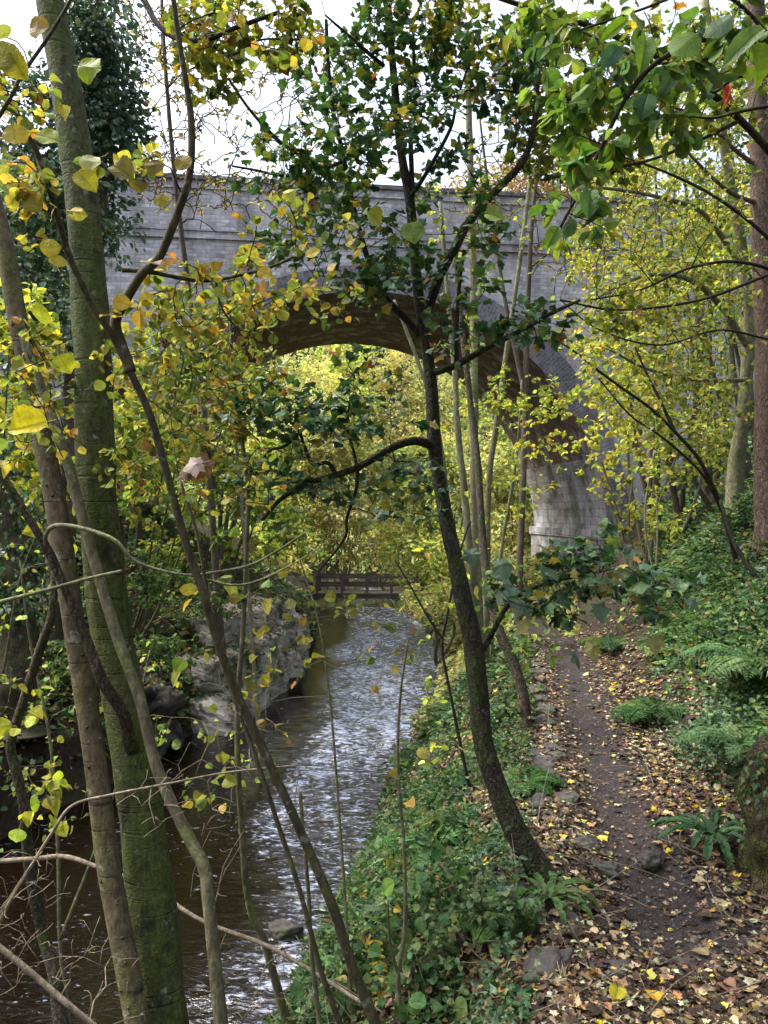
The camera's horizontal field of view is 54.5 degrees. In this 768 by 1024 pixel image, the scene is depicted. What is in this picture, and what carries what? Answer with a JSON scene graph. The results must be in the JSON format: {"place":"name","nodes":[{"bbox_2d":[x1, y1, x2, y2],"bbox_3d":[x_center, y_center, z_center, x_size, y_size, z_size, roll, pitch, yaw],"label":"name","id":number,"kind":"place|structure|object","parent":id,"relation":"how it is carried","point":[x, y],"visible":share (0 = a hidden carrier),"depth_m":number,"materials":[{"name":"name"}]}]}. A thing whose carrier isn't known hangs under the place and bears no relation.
{"place":"outdoors","nodes":[
{"label":"outdoors","id":0,"kind":"place"},
{"bbox_2d":[0,586,445,1023],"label":"water","id":1,"kind":"structure","parent":0,"point":[359,707],"depth_m":9.47,"materials":[{"name":"liquid"}]},
{"bbox_2d":[268,919,303,940],"bbox_3d":[-0.957,4.084,7.250,0.344,0.214,0.296,0,0,0],"label":"stone","id":2,"kind":"object","parent":1,"relation":"in","point":[281,929],"visible":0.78,"depth_m":7.18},
{"bbox_2d":[0,344,767,1017],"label":"ground","id":3,"kind":"structure","parent":0,"point":[10,814],"depth_m":12.28,"materials":[{"name":"plant"}]},
{"bbox_2d":[0,428,62,740],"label":"old tree","id":4,"kind":"object","parent":3,"relation":"on","point":[11,529],"visible":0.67,"depth_m":10.42,"materials":[{"name":"green plant"}]},
{"bbox_2d":[0,251,70,500],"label":"tree","id":5,"kind":"object","parent":3,"relation":"on","point":[59,375],"visible":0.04,"depth_m":18.56,"materials":[{"name":"yellow plant"}]},
{"bbox_2d":[0,439,77,1023],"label":"sapling","id":6,"kind":"object","parent":3,"relation":"on","point":[23,835],"visible":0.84,"depth_m":3.98,"materials":[{"name":"yellow plant"}]},
{"bbox_2d":[0,400,80,558],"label":"tree","id":7,"kind":"object","parent":3,"relation":"on","point":[40,511],"visible":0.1,"depth_m":14.28,"materials":[{"name":"green plant"}]},
{"bbox_2d":[0,194,150,1023],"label":"smooth tree","id":8,"kind":"object","parent":3,"relation":"on","point":[122,942],"visible":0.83,"depth_m":2.92,"materials":[{"name":"brown plant"}]},
{"bbox_2d":[0,279,152,683],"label":"hazel bush","id":9,"kind":"object","parent":3,"relation":"on","point":[49,334],"visible":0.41,"depth_m":8.79,"materials":[{"name":"yellow plant"}]},
{"bbox_2d":[0,0,165,658],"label":"ivy tree","id":10,"kind":"object","parent":3,"relation":"on","point":[111,126],"visible":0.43,"depth_m":12.20,"materials":[{"name":"green plant"}]},
{"bbox_2d":[19,336,228,1023],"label":"thin tree","id":11,"kind":"object","parent":3,"relation":"on","point":[204,869],"visible":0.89,"depth_m":2.83,"materials":[{"name":"brown plant"}]},
{"bbox_2d":[0,476,254,810],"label":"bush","id":12,"kind":"object","parent":3,"relation":"on","point":[54,738],"visible":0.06,"depth_m":10.86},
{"bbox_2d":[37,539,242,719],"bbox_3d":[-4.133,2.639,13.079,1.990,4.342,4.869,0,0,26],"label":"bramble","id":13,"kind":"object","parent":3,"relation":"on","point":[62,670],"visible":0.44,"depth_m":12.79,"materials":[{"name":"green plant"}]},
{"bbox_2d":[0,537,287,1023],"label":"sapling","id":14,"kind":"object","parent":3,"relation":"on","point":[40,791],"visible":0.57,"depth_m":4.75,"materials":[{"name":"green plant"}]},
{"bbox_2d":[112,323,190,577],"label":"tree","id":15,"kind":"object","parent":3,"relation":"on","point":[139,523],"visible":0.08,"depth_m":16.74,"materials":[{"name":"green plant"}]},
{"bbox_2d":[0,470,321,810],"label":"bank cover","id":16,"kind":"object","parent":3,"relation":"on","point":[260,569],"visible":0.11,"depth_m":16.17,"materials":[{"name":"green plant"}]},
{"bbox_2d":[138,656,190,758],"bbox_3d":[-4.815,3.649,13.465,2.027,2.066,3.181,0,0,-29],"label":"rock","id":17,"kind":"object","parent":3,"relation":"on","point":[168,699],"visible":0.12,"depth_m":12.53,"materials":[{"name":"stone"}]},
{"bbox_2d":[0,0,329,1023],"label":"mossy tree","id":18,"kind":"object","parent":3,"relation":"on","point":[148,884],"visible":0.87,"depth_m":3.05,"materials":[{"name":"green plant"}]},
{"bbox_2d":[0,821,361,1023],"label":"fallen branch","id":19,"kind":"object","parent":18,"relation":"on","point":[283,953],"visible":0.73,"depth_m":3.02,"materials":[{"name":"wood"}]},
{"bbox_2d":[0,0,381,1023],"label":"hazel tree","id":20,"kind":"object","parent":3,"relation":"on","point":[28,416],"visible":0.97,"depth_m":2.39,"materials":[{"name":"yellow plant"}]},
{"bbox_2d":[113,264,283,639],"bbox_3d":[-3.193,-0.580,12.488,3.035,6.865,3.049,0,0,-16],"label":"hazel bush","id":21,"kind":"object","parent":3,"relation":"on","point":[122,503],"visible":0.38,"depth_m":12.16,"materials":[{"name":"yellow plant"}]},
{"bbox_2d":[153,351,270,576],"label":"tree","id":22,"kind":"object","parent":3,"relation":"on","point":[221,550],"visible":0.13,"depth_m":19.73,"materials":[{"name":"green plant"}]},
{"bbox_2d":[161,322,304,1023],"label":"sapling","id":23,"kind":"object","parent":3,"relation":"on","point":[179,665],"visible":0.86,"depth_m":3.39,"materials":[{"name":"green plant"}]},
{"bbox_2d":[138,386,328,609],"bbox_3d":[-2.968,0.002,16.165,3.025,5.330,4.616,0,0,45],"label":"hazel bush","id":24,"kind":"object","parent":3,"relation":"on","point":[284,539],"visible":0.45,"depth_m":15.77,"materials":[{"name":"green plant"}]},
{"bbox_2d":[160,591,310,735],"bbox_3d":[-3.426,3.333,17.165,3.150,2.569,7.129,0,0,0],"label":"rock outcrop","id":25,"kind":"object","parent":3,"relation":"on","point":[286,634],"visible":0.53,"depth_m":16.09,"materials":[{"name":"grey stone"}]},
{"bbox_2d":[111,0,368,656],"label":"bare tree","id":26,"kind":"object","parent":3,"relation":"on","point":[162,52],"visible":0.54,"depth_m":14.95,"materials":[{"name":"green plant"}]},
{"bbox_2d":[217,250,265,766],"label":"bare tree","id":27,"kind":"object","parent":3,"relation":"on","point":[257,716],"visible":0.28,"depth_m":11.98,"materials":[{"name":"brown plant"}]},
{"bbox_2d":[227,409,323,569],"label":"tree","id":28,"kind":"object","parent":3,"relation":"on","point":[259,526],"visible":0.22,"depth_m":33.30,"materials":[{"name":"yellow plant"}]},
{"bbox_2d":[253,348,347,569],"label":"tree","id":29,"kind":"object","parent":3,"relation":"on","point":[312,377],"visible":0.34,"depth_m":36.12,"materials":[{"name":"yellow plant"}]},
{"bbox_2d":[298,790,321,1023],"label":"sapling","id":30,"kind":"object","parent":3,"relation":"on","point":[313,974],"visible":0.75,"depth_m":2.54,"materials":[{"name":"brown plant"}]},
{"bbox_2d":[207,561,418,1023],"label":"sapling","id":31,"kind":"object","parent":3,"relation":"on","point":[330,596],"visible":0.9,"depth_m":3.28,"materials":[{"name":"green plant"}]},
{"bbox_2d":[284,403,376,589],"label":"tree","id":32,"kind":"object","parent":3,"relation":"on","point":[338,524],"visible":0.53,"depth_m":34.40,"materials":[{"name":"green plant"}]},
{"bbox_2d":[165,344,533,587],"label":"hillside foliage","id":33,"kind":"object","parent":3,"relation":"on","point":[293,568],"visible":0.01,"depth_m":44.89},
{"bbox_2d":[309,344,395,581],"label":"tree","id":34,"kind":"object","parent":3,"relation":"on","point":[345,368],"visible":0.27,"depth_m":39.63,"materials":[{"name":"yellow plant"}]},
{"bbox_2d":[312,573,418,600],"bbox_3d":[-0.750,3.290,33.000,4.700,1.120,1.400,0,0,0],"label":"footbridge","id":35,"kind":"object","parent":3,"relation":"on","point":[366,594],"visible":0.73,"depth_m":32.41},
{"bbox_2d":[0,166,754,559],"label":"viaduct","id":36,"kind":"object","parent":3,"relation":"on","point":[570,508],"visible":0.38,"depth_m":23.21,"materials":[{"name":"grey stone"}]},
{"bbox_2d":[338,428,427,589],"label":"tree","id":37,"kind":"object","parent":3,"relation":"on","point":[374,472],"visible":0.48,"depth_m":36.56,"materials":[{"name":"yellow plant"}]},
{"bbox_2d":[0,584,767,1023],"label":"fallen leaves","id":38,"kind":"object","parent":3,"relation":"on","point":[690,1011],"depth_m":2.90,"materials":[{"name":"plant"}]},
{"bbox_2d":[0,851,144,1023],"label":"fallen branch","id":39,"kind":"object","parent":38,"relation":"on","point":[44,984],"visible":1,"depth_m":2.14,"materials":[{"name":"wood"}]},
{"bbox_2d":[349,640,428,1023],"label":"sapling","id":40,"kind":"object","parent":3,"relation":"on","point":[388,882],"visible":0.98,"depth_m":2.69,"materials":[{"name":"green plant"}]},
{"bbox_2d":[355,348,446,571],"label":"tree","id":41,"kind":"object","parent":3,"relation":"on","point":[415,402],"visible":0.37,"depth_m":40.18,"materials":[{"name":"yellow plant"}]},
{"bbox_2d":[262,623,541,1023],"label":"ground cover plants","id":42,"kind":"object","parent":3,"relation":"on","point":[429,1015],"visible":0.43,"depth_m":3.93,"materials":[{"name":"green plant"}]},
{"bbox_2d":[262,626,545,1023],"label":"bank grass","id":43,"kind":"structure","parent":3,"relation":"on","point":[498,715],"depth_m":4.70,"materials":[{"name":"green plant"}]},
{"bbox_2d":[374,827,435,870],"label":"fern","id":44,"kind":"object","parent":3,"relation":"on","point":[390,841],"visible":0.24,"depth_m":4.25,"materials":[{"name":"green plant"}]},
{"bbox_2d":[276,633,540,1023],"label":"bank ivy","id":45,"kind":"object","parent":3,"relation":"on","point":[498,881],"visible":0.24,"depth_m":3.20,"materials":[{"name":"green plant"}]},
{"bbox_2d":[370,926,459,1011],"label":"herb","id":46,"kind":"object","parent":3,"relation":"on","point":[417,981],"visible":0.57,"depth_m":2.75,"materials":[{"name":"green plant"}]},
{"bbox_2d":[382,428,464,586],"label":"tree","id":47,"kind":"object","parent":3,"relation":"on","point":[434,545],"visible":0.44,"depth_m":34.77,"materials":[{"name":"yellow plant"}]},
{"bbox_2d":[307,635,543,1023],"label":"bank leaf litter","id":48,"kind":"object","parent":3,"relation":"on","point":[389,1008],"visible":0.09,"depth_m":2.99,"materials":[{"name":"plant"}]},
{"bbox_2d":[395,520,470,794],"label":"sapling","id":49,"kind":"object","parent":3,"relation":"on","point":[427,680],"visible":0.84,"depth_m":4.59,"materials":[{"name":"green plant"}]},
{"bbox_2d":[401,850,472,910],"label":"fern","id":50,"kind":"object","parent":3,"relation":"on","point":[425,857],"visible":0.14,"depth_m":3.69,"materials":[{"name":"green plant"}]},
{"bbox_2d":[405,889,469,985],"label":"herb","id":51,"kind":"object","parent":3,"relation":"on","point":[450,938],"visible":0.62,"depth_m":2.84,"materials":[{"name":"green plant"}]},
{"bbox_2d":[412,803,482,844],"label":"fern","id":52,"kind":"object","parent":3,"relation":"on","point":[449,832],"visible":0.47,"depth_m":4.10,"materials":[{"name":"green plant"}]},
{"bbox_2d":[410,362,499,529],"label":"tree","id":53,"kind":"object","parent":3,"relation":"on","point":[448,393],"visible":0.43,"depth_m":37.94,"materials":[{"name":"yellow plant"}]},
{"bbox_2d":[211,0,707,883],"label":"sycamore tree","id":54,"kind":"object","parent":3,"relation":"on","point":[397,126],"visible":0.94,"depth_m":3.57,"materials":[{"name":"green plant"}]},
{"bbox_2d":[380,540,541,664],"bbox_3d":[2.171,2.845,22.556,4.114,4.092,9.424,0,0,-4],"label":"yellow bush","id":55,"kind":"object","parent":3,"relation":"on","point":[433,601],"visible":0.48,"depth_m":19.71,"materials":[{"name":"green plant"}]},
{"bbox_2d":[440,864,514,945],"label":"herb","id":56,"kind":"object","parent":3,"relation":"on","point":[468,900],"visible":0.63,"depth_m":2.93,"materials":[{"name":"green plant"}]},
{"bbox_2d":[393,535,580,736],"bbox_3d":[4.650,1.957,23.588,8.705,4.525,21.417,0,0,0],"label":"bush","id":57,"kind":"object","parent":3,"relation":"on","point":[454,660],"visible":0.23,"depth_m":21.21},
{"bbox_2d":[448,438,530,569],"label":"tree","id":58,"kind":"object","parent":3,"relation":"on","point":[496,534],"visible":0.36,"depth_m":32.85,"materials":[{"name":"yellow plant"}]},
{"bbox_2d":[436,887,546,957],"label":"fern","id":59,"kind":"object","parent":3,"relation":"on","point":[474,926],"visible":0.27,"depth_m":2.87,"materials":[{"name":"green plant"}]},
{"bbox_2d":[463,386,533,549],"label":"tree","id":60,"kind":"object","parent":3,"relation":"on","point":[485,417],"visible":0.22,"depth_m":34.48,"materials":[{"name":"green plant"}]},
{"bbox_2d":[433,253,564,730],"bbox_3d":[0.874,-0.233,5.913,0.649,4.042,1.393,0,0,-24],"label":"alder tree","id":61,"kind":"object","parent":3,"relation":"on","point":[517,670],"visible":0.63,"depth_m":5.83,"materials":[{"name":"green plant"}]},
{"bbox_2d":[393,29,605,666],"bbox_3d":[1.348,-1.782,9.078,2.488,8.343,1.582,0,0,0],"label":"ash tree","id":62,"kind":"object","parent":3,"relation":"on","point":[474,581],"visible":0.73,"depth_m":9.15,"materials":[{"name":"green plant"}]},
{"bbox_2d":[476,154,528,433],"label":"tree","id":63,"kind":"object","parent":3,"relation":"on","point":[514,182],"visible":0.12,"depth_m":50.98,"materials":[{"name":"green plant"}]},
{"bbox_2d":[260,551,767,1023],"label":"twig debris","id":64,"kind":"object","parent":3,"relation":"on","point":[639,974],"visible":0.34,"depth_m":3.01,"materials":[{"name":"brown plant"}]},
{"bbox_2d":[442,871,587,934],"bbox_3d":[0.495,1.515,2.881,0.383,0.245,0.448,0,0,-25],"label":"herb","id":65,"kind":"object","parent":3,"relation":"on","point":[530,910],"visible":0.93,"depth_m":2.80,"materials":[{"name":"green plant"}]},
{"bbox_2d":[270,485,767,1023],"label":"bramble cover","id":66,"kind":"object","parent":3,"relation":"on","point":[418,1003],"visible":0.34,"depth_m":3.04,"materials":[{"name":"green plant"}]},
{"bbox_2d":[484,766,567,796],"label":"fern","id":67,"kind":"object","parent":3,"relation":"on","point":[536,778],"visible":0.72,"depth_m":4.24,"materials":[{"name":"green plant"}]},
{"bbox_2d":[444,116,654,627],"bbox_3d":[3.384,-2.796,15.657,4.460,11.261,3.041,0,0,23],"label":"bare tree","id":68,"kind":"object","parent":3,"relation":"on","point":[522,484],"visible":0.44,"depth_m":15.95,"materials":[{"name":"green plant"}]},
{"bbox_2d":[384,0,767,341],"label":"field maple","id":69,"kind":"object","parent":3,"relation":"on","point":[626,323],"visible":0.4,"depth_m":4.10,"materials":[{"name":"green plant"}]},
{"bbox_2d":[575,635,627,652],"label":"fern","id":70,"kind":"object","parent":3,"relation":"on","point":[615,642],"visible":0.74,"depth_m":8.43,"materials":[{"name":"green plant"}]},
{"bbox_2d":[483,636,726,1023],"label":"bright fallen leaves","id":71,"kind":"object","parent":3,"relation":"on","point":[616,991],"visible":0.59,"depth_m":2.47,"materials":[{"name":"yellow plant"}]},
{"bbox_2d":[539,416,696,584],"bbox_3d":[4.054,-0.076,13.251,2.479,3.313,1.938,0,0,0],"label":"yellow bush","id":72,"kind":"object","parent":3,"relation":"on","point":[634,514],"visible":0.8,"depth_m":13.19,"materials":[{"name":"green plant"}]},
{"bbox_2d":[485,633,767,1023],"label":"leaf fragments","id":73,"kind":"object","parent":3,"relation":"on","point":[691,875],"visible":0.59,"depth_m":3.17,"materials":[{"name":"plant"}]},
{"bbox_2d":[502,0,767,263],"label":"hazel tree","id":74,"kind":"object","parent":3,"relation":"on","point":[670,80],"visible":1,"depth_m":1.75,"materials":[{"name":"green plant"}]},
{"bbox_2d":[576,240,706,546],"bbox_3d":[5.825,-2.604,16.964,2.948,7.314,3.927,0,0,0],"label":"slope tree","id":75,"kind":"object","parent":3,"relation":"on","point":[640,463],"visible":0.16,"depth_m":16.72,"materials":[{"name":"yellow plant"}]},
{"bbox_2d":[641,447,658,574],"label":"young tree","id":76,"kind":"object","parent":3,"relation":"on","point":[653,470],"visible":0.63,"depth_m":11.01,"materials":[{"name":"yellow plant"}]},
{"bbox_2d":[607,696,693,727],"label":"fern","id":77,"kind":"object","parent":3,"relation":"on","point":[641,707],"visible":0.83,"depth_m":5.55,"materials":[{"name":"green plant"}]},
{"bbox_2d":[547,0,754,531],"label":"maple tree","id":78,"kind":"object","parent":3,"relation":"on","point":[736,464],"visible":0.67,"depth_m":8.29,"materials":[{"name":"yellow plant"}]},
{"bbox_2d":[578,343,730,564],"bbox_3d":[5.293,-0.919,14.620,2.782,4.878,2.252,0,0,0],"label":"hazel bush","id":79,"kind":"object","parent":3,"relation":"on","point":[653,442],"visible":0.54,"depth_m":14.29,"materials":[{"name":"yellow plant"}]},
{"bbox_2d":[549,317,760,581],"bbox_3d":[2.570,-0.432,6.880,2.536,2.624,0.978,0,0,-13],"label":"leaning tree","id":80,"kind":"object","parent":3,"relation":"on","point":[659,403],"visible":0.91,"depth_m":6.92,"materials":[{"name":"green plant"}]},
{"bbox_2d":[551,157,767,385],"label":"thorn tree","id":81,"kind":"object","parent":3,"relation":"on","point":[619,237],"visible":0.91,"depth_m":5.25,"materials":[{"name":"yellow plant"}]},
{"bbox_2d":[591,123,728,520],"bbox_3d":[6.111,-4.173,16.646,2.931,9.573,3.982,0,0,0],"label":"slope tree","id":82,"kind":"object","parent":3,"relation":"on","point":[678,505],"visible":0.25,"depth_m":16.66,"materials":[{"name":"yellow plant"}]},
{"bbox_2d":[625,20,747,500],"bbox_3d":[7.305,-5.633,17.637,3.277,11.430,4.019,0,0,0],"label":"slope tree","id":83,"kind":"object","parent":3,"relation":"on","point":[706,491],"visible":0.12,"depth_m":17.90,"materials":[{"name":"green plant"}]},
{"bbox_2d":[605,516,767,825],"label":"slope leaf litter","id":84,"kind":"object","parent":3,"relation":"on","point":[691,717],"visible":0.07,"depth_m":5.90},
{"bbox_2d":[633,315,754,511],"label":"slope tree","id":85,"kind":"object","parent":3,"relation":"on","point":[723,452],"visible":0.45,"depth_m":15.54,"materials":[{"name":"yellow plant"}]},
{"bbox_2d":[647,807,745,866],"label":"strap fern","id":86,"kind":"object","parent":3,"relation":"on","point":[711,830],"visible":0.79,"depth_m":3.54,"materials":[{"name":"green plant"}]},
{"bbox_2d":[637,470,767,768],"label":"slope grass","id":87,"kind":"structure","parent":3,"relation":"on","point":[673,659],"depth_m":7.00,"materials":[{"name":"green plant"}]},
{"bbox_2d":[644,425,767,805],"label":"ivy ground cover","id":88,"kind":"object","parent":3,"relation":"on","point":[709,756],"visible":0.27,"depth_m":5.48,"materials":[{"name":"green plant"}]},
{"bbox_2d":[646,459,767,735],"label":"slope undergrowth","id":89,"kind":"object","parent":3,"relation":"on","point":[702,596],"visible":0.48,"depth_m":6.98,"materials":[{"name":"green plant"}]},
{"bbox_2d":[662,163,753,488],"bbox_3d":[6.938,-3.502,14.702,2.562,6.950,4.090,0,0,0],"label":"slope tree","id":90,"kind":"object","parent":3,"relation":"on","point":[748,465],"visible":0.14,"depth_m":14.71,"materials":[{"name":"yellow plant"}]},
{"bbox_2d":[655,0,767,576],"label":"tall tree","id":91,"kind":"object","parent":3,"relation":"on","point":[756,160],"visible":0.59,"depth_m":7.32,"materials":[{"name":"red plant"}]},
{"bbox_2d":[675,641,767,680],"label":"fern","id":92,"kind":"object","parent":3,"relation":"on","point":[727,658],"visible":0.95,"depth_m":4.80,"materials":[{"name":"green plant"}]},
{"bbox_2d":[677,724,767,764],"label":"fern","id":93,"kind":"object","parent":3,"relation":"on","point":[708,736],"visible":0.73,"depth_m":3.99,"materials":[{"name":"green plant"}]},
{"bbox_2d":[682,0,767,445],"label":"slope tree","id":94,"kind":"object","parent":3,"relation":"on","point":[742,81],"visible":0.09,"depth_m":15.87,"materials":[{"name":"green plant"}]},
{"bbox_2d":[728,731,767,894],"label":"tree stump","id":95,"kind":"object","parent":3,"relation":"on","point":[750,788],"visible":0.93,"depth_m":3.16,"materials":[{"name":"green plant"}]},
{"bbox_2d":[0,0,767,203],"label":"sky","id":96,"kind":"structure","parent":0,"point":[18,14],"materials":[{"name":"white"}]},
{"bbox_2d":[482,586,767,1021],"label":"path","id":97,"kind":"structure","parent":0,"point":[574,678],"depth_m":3.80,"materials":[{"name":"soil"}]},
{"bbox_2d":[529,791,552,809],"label":"stone","id":98,"kind":"object","parent":97,"relation":"on","point":[535,800],"visible":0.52,"depth_m":4.06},
{"bbox_2d":[531,755,558,768],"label":"stone","id":99,"kind":"object","parent":97,"relation":"on","point":[551,760],"visible":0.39,"depth_m":4.71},
{"bbox_2d":[523,943,574,985],"bbox_3d":[0.573,1.604,2.620,0.173,0.087,0.275,0,0,37],"label":"stone","id":100,"kind":"object","parent":97,"relation":"on","point":[548,958],"visible":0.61,"depth_m":2.60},
{"bbox_2d":[511,871,602,931],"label":"strap fern","id":101,"kind":"object","parent":97,"relation":"on","point":[560,890],"visible":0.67,"depth_m":3.02,"materials":[{"name":"green plant"}]},
{"bbox_2d":[532,908,583,939],"bbox_3d":[0.658,1.622,2.906,0.243,0.063,0.256,0,0,17],"label":"stone","id":102,"kind":"object","parent":97,"relation":"on","point":[572,915],"visible":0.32,"depth_m":2.91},
{"bbox_2d":[551,789,580,805],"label":"stone","id":103,"kind":"object","parent":97,"relation":"on","point":[571,797],"visible":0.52,"depth_m":4.11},
{"bbox_2d":[568,834,601,850],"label":"stone","id":104,"kind":"object","parent":97,"relation":"on","point":[586,839],"visible":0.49,"depth_m":3.62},
{"bbox_2d":[573,858,620,878],"bbox_3d":[0.949,1.641,3.433,0.272,0.065,0.113,0,0,14],"label":"stone","id":105,"kind":"object","parent":97,"relation":"on","point":[605,867],"visible":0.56,"depth_m":3.39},
{"bbox_2d":[583,958,636,975],"bbox_3d":[0.812,1.620,2.640,0.217,0.052,0.113,0,0,-9],"label":"stone","id":106,"kind":"object","parent":97,"relation":"on","point":[617,963],"visible":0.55,"depth_m":2.62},
{"bbox_2d":[634,850,661,872],"bbox_3d":[1.230,1.613,3.452,0.136,0.085,0.105,0,0,-24],"label":"stone","id":107,"kind":"object","parent":97,"relation":"on","point":[650,861],"visible":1,"depth_m":3.42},
{"bbox_2d":[653,955,724,976],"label":"stone slab","id":108,"kind":"structure","parent":97,"relation":"on","point":[706,958],"depth_m":2.70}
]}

